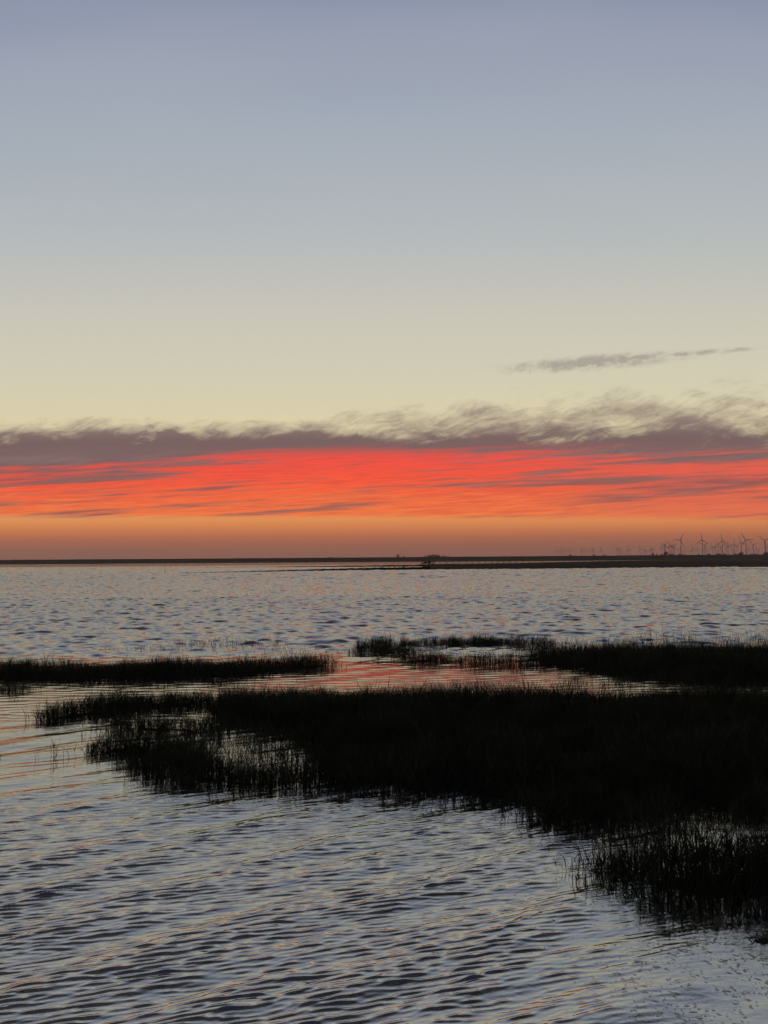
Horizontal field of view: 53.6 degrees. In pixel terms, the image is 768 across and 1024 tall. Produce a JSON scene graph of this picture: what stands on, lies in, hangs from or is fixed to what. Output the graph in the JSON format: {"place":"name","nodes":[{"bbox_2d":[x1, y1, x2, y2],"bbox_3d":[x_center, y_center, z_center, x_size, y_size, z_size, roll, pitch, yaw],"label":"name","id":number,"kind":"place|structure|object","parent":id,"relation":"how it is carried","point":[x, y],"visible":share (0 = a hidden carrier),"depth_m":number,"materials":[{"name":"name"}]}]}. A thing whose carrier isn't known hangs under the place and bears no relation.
{"place":"outdoors","nodes":[
{"label":"outdoors","id":0,"kind":"place"},
{"bbox_2d":[0,560,767,1023],"bbox_3d":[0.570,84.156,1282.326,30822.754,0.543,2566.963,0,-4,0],"label":"water","id":1,"kind":"structure","parent":0,"point":[134,898],"depth_m":7.34,"materials":[{"name":"grey liquid"}]},
{"bbox_2d":[0,635,345,761],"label":"marsh shoots","id":2,"kind":"object","parent":1,"relation":"on","point":[276,641],"visible":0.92,"depth_m":24.46,"materials":[{"name":"black plant"}]},
{"bbox_2d":[182,564,429,567],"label":"brushwood groyne","id":3,"kind":"object","parent":1,"relation":"in","point":[394,565],"visible":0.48,"depth_m":326.97,"materials":[{"name":"brown wood"}]},
{"bbox_2d":[191,566,429,572],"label":"brushwood groyne","id":4,"kind":"object","parent":1,"relation":"in","point":[393,568],"visible":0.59,"depth_m":214.07,"materials":[{"name":"brown wood"}]},
{"bbox_2d":[0,554,767,563],"bbox_3d":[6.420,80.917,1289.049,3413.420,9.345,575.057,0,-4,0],"label":"sea dike","id":5,"kind":"structure","parent":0,"point":[427,559],"depth_m":1274.72,"materials":[{"name":"black plant"}]},
{"bbox_2d":[0,0,767,559],"label":"sky","id":6,"kind":"structure","parent":0,"point":[279,278],"materials":[{"name":"grey"}]},
{"bbox_2d":[1,656,767,933],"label":"mud bank","id":7,"kind":"structure","parent":0,"point":[463,792],"depth_m":9.63,"materials":[{"name":"plant"}]},
{"bbox_2d":[0,679,41,694],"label":"marsh grass","id":8,"kind":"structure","parent":7,"relation":"on","point":[10,687],"depth_m":16.57,"materials":[{"name":"plant"}]},
{"bbox_2d":[0,649,346,681],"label":"marsh grass","id":9,"kind":"structure","parent":7,"relation":"on","point":[166,668],"depth_m":18.79,"materials":[{"name":"plant"}]},
{"bbox_2d":[505,623,767,685],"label":"marsh grass","id":10,"kind":"structure","parent":7,"relation":"on","point":[740,661],"depth_m":19.40,"materials":[{"name":"plant"}]},
{"bbox_2d":[344,630,572,666],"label":"marsh grass","id":11,"kind":"structure","parent":0,"point":[478,641],"depth_m":22.86,"materials":[{"name":"plant"}]},
{"bbox_2d":[422,559,767,569],"bbox_3d":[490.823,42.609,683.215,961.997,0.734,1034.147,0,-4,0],"label":"salt meadow","id":12,"kind":"structure","parent":0,"point":[674,563],"depth_m":305.60,"materials":[{"name":"plant"}]},
{"bbox_2d":[446,560,620,563],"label":"post fence","id":13,"kind":"object","parent":12,"relation":"on","point":[516,561],"visible":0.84,"depth_m":468.31,"materials":[{"name":"brown wood"}]},
{"bbox_2d":[545,672,650,685],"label":"marsh grass","id":14,"kind":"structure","parent":0,"point":[608,678],"depth_m":17.09,"materials":[{"name":"plant"}]},
{"bbox_2d":[478,827,767,1023],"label":"sea foam","id":15,"kind":"object","parent":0,"point":[689,984],"visible":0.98,"depth_m":5.09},
{"bbox_2d":[743,929,767,945],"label":"seaweed clump","id":16,"kind":"object","parent":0,"point":[765,940],"visible":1,"depth_m":5.58,"materials":[{"name":"black plant"}]}
]}

